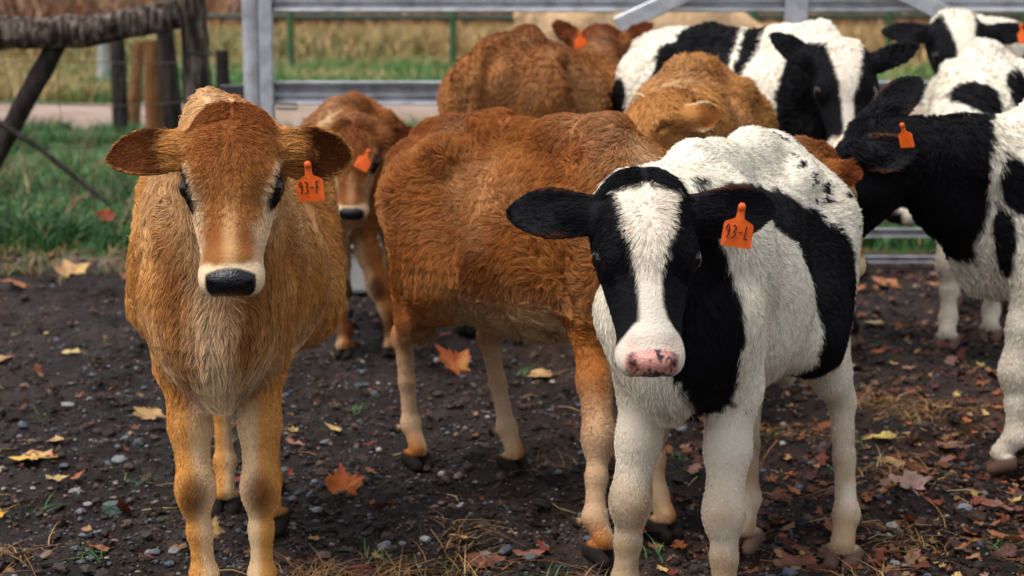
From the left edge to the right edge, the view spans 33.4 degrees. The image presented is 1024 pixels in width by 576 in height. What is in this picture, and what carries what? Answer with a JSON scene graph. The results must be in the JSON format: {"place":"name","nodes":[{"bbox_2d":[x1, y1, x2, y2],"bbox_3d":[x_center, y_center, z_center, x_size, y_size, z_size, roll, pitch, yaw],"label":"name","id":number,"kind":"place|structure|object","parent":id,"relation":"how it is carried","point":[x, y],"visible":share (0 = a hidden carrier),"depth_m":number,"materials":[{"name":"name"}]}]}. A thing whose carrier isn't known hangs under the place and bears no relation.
{"place":"outdoors","nodes":[
{"label":"outdoors","id":0,"kind":"place"},
{"bbox_2d":[0,50,935,103],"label":"grass","id":1,"kind":"structure","parent":0,"point":[76,82],"depth_m":25.96,"materials":[{"name":"green plant"}]},
{"bbox_2d":[0,112,936,254],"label":"grass","id":2,"kind":"structure","parent":0,"point":[33,208],"depth_m":9.61,"materials":[{"name":"green plant"}]},
{"bbox_2d":[96,208,115,224],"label":"fallen leaf","id":3,"kind":"object","parent":2,"relation":"on","point":[106,212],"visible":0.94,"depth_m":8.51,"materials":[{"name":"red plant"}]},
{"bbox_2d":[0,19,1020,64],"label":"meadow grass","id":4,"kind":"structure","parent":0,"point":[314,40],"depth_m":34.71,"materials":[{"name":"plant"}]},
{"bbox_2d":[0,2,1023,575],"bbox_3d":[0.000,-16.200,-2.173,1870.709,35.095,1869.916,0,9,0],"label":"ground","id":5,"kind":"structure","parent":0,"point":[98,114],"depth_m":4.71,"materials":[{"name":"soil"}]},
{"bbox_2d":[0,350,14,360],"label":"fallen leaf","id":6,"kind":"object","parent":5,"relation":"on","point":[3,357],"visible":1,"depth_m":5.49,"materials":[{"name":"plant"}]},
{"bbox_2d":[0,503,19,516],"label":"fallen leaf","id":7,"kind":"object","parent":5,"relation":"on","point":[1,514],"visible":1,"depth_m":3.92,"materials":[{"name":"yellow plant"}]},
{"bbox_2d":[0,279,34,286],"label":"fallen leaf","id":8,"kind":"object","parent":5,"relation":"on","point":[19,283],"visible":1,"depth_m":7.12,"materials":[{"name":"plant"}]},
{"bbox_2d":[0,47,65,168],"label":"timber brace","id":9,"kind":"object","parent":5,"relation":"on","point":[39,74],"visible":0.86,"depth_m":8.14,"materials":[{"name":"brown wood"}]},
{"bbox_2d":[9,448,57,459],"bbox_3d":[-1.204,0.425,4.336,0.133,0.024,0.115,0,9,0],"label":"fallen leaf","id":10,"kind":"object","parent":5,"relation":"on","point":[39,454],"visible":1,"depth_m":4.34,"materials":[{"name":"yellow plant"}]},
{"bbox_2d":[0,120,110,205],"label":"fallen branch","id":11,"kind":"object","parent":5,"relation":"on","point":[9,129],"visible":1,"depth_m":7.97,"materials":[{"name":"brown wood"}]},
{"bbox_2d":[46,435,69,441],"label":"fallen leaf","id":12,"kind":"object","parent":5,"relation":"on","point":[57,438],"visible":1,"depth_m":4.55,"materials":[{"name":"plant"}]},
{"bbox_2d":[0,241,127,285],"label":"grass","id":13,"kind":"structure","parent":5,"relation":"on","point":[43,257],"depth_m":7.65,"materials":[{"name":"plant"}]},
{"bbox_2d":[50,259,89,276],"bbox_3d":[-1.908,-0.070,7.366,0.149,0.089,0.155,0,9,0],"label":"fallen leaf","id":14,"kind":"object","parent":5,"relation":"on","point":[75,268],"visible":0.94,"depth_m":7.39,"materials":[{"name":"yellow plant"}]},
{"bbox_2d":[59,348,83,353],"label":"fallen leaf","id":15,"kind":"object","parent":5,"relation":"on","point":[66,351],"visible":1,"depth_m":5.72,"materials":[{"name":"yellow plant"}]},
{"bbox_2d":[68,488,80,493],"bbox_3d":[-1.051,0.492,4.112,0.035,0.015,0.048,-8,12,-41],"label":"stone","id":16,"kind":"object","parent":5,"relation":"on","point":[73,489],"visible":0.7,"depth_m":4.11,"materials":[{"name":"white stone"}]},
{"bbox_2d":[97,43,110,81],"bbox_3d":[-5.700,-3.072,23.819,0.176,0.850,0.176,0,9,0],"label":"fence post","id":17,"kind":"object","parent":5,"relation":"on","point":[103,69],"visible":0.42,"depth_m":23.75,"materials":[{"name":"grey"}]},
{"bbox_2d":[102,500,124,515],"bbox_3d":[-0.930,0.514,3.997,0.064,0.032,0.045,1,9,8],"label":"stone","id":18,"kind":"object","parent":5,"relation":"on","point":[109,508],"visible":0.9,"depth_m":3.98,"materials":[{"name":"grey stone"}]},
{"bbox_2d":[111,455,125,464],"bbox_3d":[-1.002,0.440,4.346,0.037,0.025,0.038,-3,10,-20],"label":"stone","id":19,"kind":"object","parent":5,"relation":"on","point":[118,459],"visible":0.96,"depth_m":4.34,"materials":[{"name":"white stone"}]},
{"bbox_2d":[110,40,128,131],"bbox_3d":[-3.662,-1.831,15.914,0.161,0.960,0.170,0,9,0],"label":"fence post","id":20,"kind":"object","parent":5,"relation":"on","point":[117,54],"visible":0.66,"depth_m":15.85,"materials":[{"name":"brown wood"}]},
{"bbox_2d":[128,41,143,128],"bbox_3d":[-3.575,-1.869,16.209,0.228,0.953,0.138,0,9,0],"label":"fence post","id":21,"kind":"object","parent":5,"relation":"on","point":[135,89],"visible":0.68,"depth_m":16.15,"materials":[{"name":"brown wood"}]},
{"bbox_2d":[133,406,166,418],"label":"fallen leaf","id":22,"kind":"object","parent":5,"relation":"on","point":[148,413],"visible":0.92,"depth_m":4.86,"materials":[{"name":"plant"}]},
{"bbox_2d":[143,40,162,128],"bbox_3d":[-2.050,-0.881,9.788,0.114,1.070,0.107,0,9,0],"label":"fence post","id":23,"kind":"object","parent":5,"relation":"on","point":[153,116],"visible":0.41,"depth_m":9.70,"materials":[{"name":"brown wood"}]},
{"bbox_2d":[156,30,182,129],"bbox_3d":[-1.895,-0.888,9.581,0.168,1.156,0.120,0,9,0],"label":"fence post","id":24,"kind":"object","parent":5,"relation":"on","point":[169,89],"visible":0.41,"depth_m":9.49,"materials":[{"name":"brown wood"}]},
{"bbox_2d":[179,0,212,105],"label":"fence post","id":25,"kind":"object","parent":5,"relation":"on","point":[196,70],"visible":0.4,"depth_m":8.17,"materials":[{"name":"brown wood"}]},
{"bbox_2d":[0,0,182,50],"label":"timber rail","id":26,"kind":"object","parent":25,"relation":"attached to","point":[62,31],"visible":1,"depth_m":8.04,"materials":[{"name":"wood"}]},
{"bbox_2d":[0,56,183,231],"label":"wire fence","id":27,"kind":"object","parent":25,"relation":"attached to","point":[59,104],"visible":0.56,"depth_m":8.33,"materials":[{"name":"grey metal"}]},
{"bbox_2d":[215,50,229,89],"bbox_3d":[-2.022,-1.183,11.966,0.110,0.960,0.112,0,9,0],"label":"fence post","id":28,"kind":"object","parent":5,"relation":"on","point":[222,66],"visible":0.25,"depth_m":11.87,"materials":[{"name":"brown wood"}]},
{"bbox_2d":[105,86,353,575],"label":"calf","id":29,"kind":"object","parent":5,"relation":"on","point":[235,289],"visible":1,"depth_m":3.00},
{"bbox_2d":[220,0,260,106],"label":"gate post","id":30,"kind":"object","parent":5,"relation":"on","point":[249,89],"visible":0.21,"depth_m":7.37,"materials":[{"name":"metal"}]},
{"bbox_2d":[258,0,1023,262],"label":"farm gate","id":31,"kind":"structure","parent":30,"relation":"attached to","point":[383,92],"depth_m":7.38,"materials":[{"name":"metal"}]},
{"bbox_2d":[312,507,322,512],"bbox_3d":[-0.450,0.516,3.966,0.031,0.014,0.022,3,10,16],"label":"stone","id":32,"kind":"object","parent":5,"relation":"on","point":[316,510],"visible":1,"depth_m":3.96,"materials":[{"name":"grey stone"}]},
{"bbox_2d":[325,462,364,494],"bbox_3d":[-0.401,0.478,4.103,0.071,0.104,0.076,5,11,28],"label":"fallen leaf","id":33,"kind":"object","parent":5,"relation":"on","point":[342,479],"visible":0.91,"depth_m":4.11,"materials":[{"name":"orange plant"}]},
{"bbox_2d":[298,91,412,358],"bbox_3d":[-0.531,-0.221,5.800,0.408,0.856,1.304,-1,9,-5],"label":"calf","id":34,"kind":"object","parent":5,"relation":"on","point":[371,131],"visible":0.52,"depth_m":5.65},
{"bbox_2d":[350,239,380,292],"bbox_3d":[-0.623,-0.090,7.027,0.555,0.190,0.240,-2,10,-14],"label":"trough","id":35,"kind":"object","parent":5,"relation":"on","point":[357,277],"visible":0.06,"depth_m":6.92,"materials":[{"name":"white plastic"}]},
{"bbox_2d":[377,540,390,550],"bbox_3d":[-0.278,0.559,3.698,0.032,0.021,0.035,-3,10,-17],"label":"stone","id":36,"kind":"object","parent":5,"relation":"on","point":[387,543],"visible":0.91,"depth_m":3.69,"materials":[{"name":"grey stone"}]},
{"bbox_2d":[419,536,430,543],"bbox_3d":[-0.191,0.553,3.740,0.022,0.016,0.030,5,11,30],"label":"stone","id":37,"kind":"object","parent":5,"relation":"on","point":[427,539],"visible":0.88,"depth_m":3.73,"materials":[{"name":"white stone"}]},
{"bbox_2d":[435,344,470,374],"bbox_3d":[-0.185,0.243,5.509,0.141,0.115,0.132,-3,10,-19],"label":"fallen leaf","id":38,"kind":"object","parent":5,"relation":"on","point":[455,362],"visible":0.97,"depth_m":5.54,"materials":[{"name":"orange plant"}]},
{"bbox_2d":[0,107,920,246],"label":"weeds","id":39,"kind":"object","parent":5,"relation":"on","point":[126,210],"visible":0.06,"depth_m":10.04,"materials":[{"name":"green plant"}]},
{"bbox_2d":[450,533,477,540],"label":"fallen leaf","id":40,"kind":"object","parent":5,"relation":"on","point":[455,535],"visible":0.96,"depth_m":3.73,"materials":[{"name":"yellow plant"}]},
{"bbox_2d":[461,552,524,568],"bbox_3d":[-0.050,0.576,3.637,0.123,0.015,0.107,-5,10,-27],"label":"fallen leaf","id":41,"kind":"object","parent":5,"relation":"on","point":[474,555],"visible":0.88,"depth_m":3.64,"materials":[{"name":"brown plant"}]},
{"bbox_2d":[0,0,1020,30],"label":"brush","id":42,"kind":"object","parent":5,"relation":"on","point":[38,8],"visible":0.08,"depth_m":52.64,"materials":[{"name":"green plant"}]},
{"bbox_2d":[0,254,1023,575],"bbox_3d":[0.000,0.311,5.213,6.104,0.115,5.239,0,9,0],"label":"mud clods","id":43,"kind":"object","parent":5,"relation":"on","point":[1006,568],"visible":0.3,"depth_m":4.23,"materials":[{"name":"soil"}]},
{"bbox_2d":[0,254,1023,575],"bbox_3d":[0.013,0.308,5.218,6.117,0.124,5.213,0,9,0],"label":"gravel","id":44,"kind":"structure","parent":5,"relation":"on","point":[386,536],"depth_m":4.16,"materials":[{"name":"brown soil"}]},
{"bbox_2d":[0,134,1023,575],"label":"leaf litter","id":45,"kind":"object","parent":5,"relation":"on","point":[918,562],"visible":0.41,"depth_m":4.18,"materials":[{"name":"brown plant"}]},
{"bbox_2d":[0,317,1023,575],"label":"straw","id":46,"kind":"object","parent":5,"relation":"on","point":[688,485],"visible":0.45,"depth_m":4.01,"materials":[{"name":"beige plant"}]},
{"bbox_2d":[3,330,1023,575],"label":"grass","id":47,"kind":"structure","parent":5,"relation":"on","point":[447,560],"depth_m":3.70,"materials":[{"name":"plant"}]},
{"bbox_2d":[512,549,544,556],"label":"fallen leaf","id":48,"kind":"object","parent":5,"relation":"on","point":[525,553],"visible":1,"depth_m":3.66,"materials":[{"name":"brown plant"}]},
{"bbox_2d":[436,19,653,341],"bbox_3d":[0.195,-0.439,6.362,0.510,1.103,1.474,5,10,26],"label":"calf","id":49,"kind":"object","parent":5,"relation":"on","point":[530,70],"visible":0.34,"depth_m":5.80},
{"bbox_2d":[528,368,568,377],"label":"fallen leaf","id":50,"kind":"object","parent":5,"relation":"on","point":[542,372],"visible":1,"depth_m":5.38,"materials":[{"name":"plant"}]},
{"bbox_2d":[207,12,1023,68],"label":"pipe fence","id":51,"kind":"object","parent":5,"relation":"on","point":[453,17],"visible":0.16,"depth_m":29.59,"materials":[{"name":"metal"}]},
{"bbox_2d":[374,107,867,568],"bbox_3d":[0.238,0.025,4.099,0.926,0.922,0.988,-7,12,-38],"label":"calf","id":52,"kind":"object","parent":5,"relation":"on","point":[460,248],"visible":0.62,"depth_m":3.80},
{"bbox_2d":[513,12,773,45],"bbox_3d":[0.940,-1.186,10.161,1.927,1.344,0.685,-3,10,-18],"label":"calf","id":53,"kind":"object","parent":5,"relation":"on","point":[543,21],"visible":0.06,"depth_m":9.82},
{"bbox_2d":[669,490,690,499],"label":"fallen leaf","id":54,"kind":"object","parent":5,"relation":"on","point":[677,499],"visible":0.16,"depth_m":3.97,"materials":[{"name":"brown plant"}]},
{"bbox_2d":[505,125,863,575],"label":"calf","id":55,"kind":"object","parent":5,"relation":"on","point":[727,270],"visible":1,"depth_m":3.04},
{"bbox_2d":[624,51,778,419],"bbox_3d":[0.508,-0.170,4.990,0.471,1.016,1.420,2,10,13],"label":"calf","id":56,"kind":"object","parent":5,"relation":"on","point":[678,98],"visible":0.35,"depth_m":4.62},
{"bbox_2d":[610,18,919,347],"bbox_3d":[0.848,-0.372,5.932,0.575,1.110,1.391,-5,11,-28],"label":"calf","id":57,"kind":"object","parent":5,"relation":"on","point":[817,79],"visible":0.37,"depth_m":5.62},
{"bbox_2d":[781,567,797,575],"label":"stone","id":58,"kind":"object","parent":5,"relation":"on","point":[786,571],"visible":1,"depth_m":3.43,"materials":[{"name":"grey stone"}]},
{"bbox_2d":[774,551,821,567],"bbox_3d":[0.595,0.571,3.564,0.099,0.014,0.100,2,9,9],"label":"fallen leaf","id":59,"kind":"object","parent":5,"relation":"on","point":[807,560],"visible":1,"depth_m":3.58,"materials":[{"name":"brown plant"}]},
{"bbox_2d":[852,363,866,370],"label":"fallen leaf","id":60,"kind":"object","parent":5,"relation":"on","point":[856,366],"visible":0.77,"depth_m":5.50,"materials":[{"name":"brown plant"}]},
{"bbox_2d":[864,320,883,323],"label":"fallen leaf","id":61,"kind":"object","parent":5,"relation":"on","point":[878,322],"visible":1,"depth_m":6.25,"materials":[{"name":"yellow plant"}]},
{"bbox_2d":[861,430,909,440],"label":"fallen leaf","id":62,"kind":"object","parent":5,"relation":"on","point":[887,435],"visible":1,"depth_m":4.56,"materials":[{"name":"yellow plant"}]},
{"bbox_2d":[872,276,902,288],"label":"fallen leaf","id":63,"kind":"object","parent":5,"relation":"on","point":[894,283],"visible":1,"depth_m":7.17,"materials":[{"name":"orange plant"}]},
{"bbox_2d":[876,451,913,466],"bbox_3d":[0.991,0.439,4.354,0.103,0.016,0.102,-7,11,-36],"label":"fallen leaf","id":64,"kind":"object","parent":5,"relation":"on","point":[891,460],"visible":0.76,"depth_m":4.36,"materials":[{"name":"brown plant"}]},
{"bbox_2d":[888,469,932,495],"bbox_3d":[0.953,0.465,4.093,0.094,0.035,0.098,7,12,37],"label":"fallen leaf","id":65,"kind":"object","parent":5,"relation":"on","point":[908,479],"visible":1,"depth_m":4.10,"materials":[{"name":"brown plant"}]},
{"bbox_2d":[902,468,932,473],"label":"fallen leaf","id":66,"kind":"object","parent":5,"relation":"on","point":[924,470],"visible":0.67,"depth_m":4.21,"materials":[{"name":"brown plant"}]},
{"bbox_2d":[833,75,1023,474],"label":"calf","id":67,"kind":"object","parent":5,"relation":"on","point":[953,183],"visible":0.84,"depth_m":4.10},
{"bbox_2d":[880,8,1023,74],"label":"calf","id":68,"kind":"object","parent":5,"relation":"on","point":[946,34],"visible":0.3,"depth_m":6.42},
{"bbox_2d":[933,437,970,450],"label":"fallen leaf","id":69,"kind":"object","parent":5,"relation":"on","point":[951,444],"visible":0.99,"depth_m":4.51,"materials":[{"name":"brown plant"}]},
{"bbox_2d":[886,37,1023,350],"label":"calf","id":70,"kind":"object","parent":5,"relation":"on","point":[982,75],"visible":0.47,"depth_m":5.73},
{"bbox_2d":[957,503,972,510],"bbox_3d":[1.050,0.510,3.957,0.037,0.020,0.028,4,10,24],"label":"stone","id":71,"kind":"object","parent":5,"relation":"on","point":[963,505],"visible":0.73,"depth_m":3.95,"materials":[{"name":"grey stone"}]},
{"bbox_2d":[981,499,1017,510],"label":"fallen leaf","id":72,"kind":"object","parent":5,"relation":"on","point":[992,503],"visible":1,"depth_m":3.88,"materials":[{"name":"brown plant"}]},
{"bbox_2d":[0,376,1023,575],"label":"dry grass","id":73,"kind":"structure","parent":0,"point":[408,569],"depth_m":3.68,"materials":[{"name":"brown plant"}]}
]}

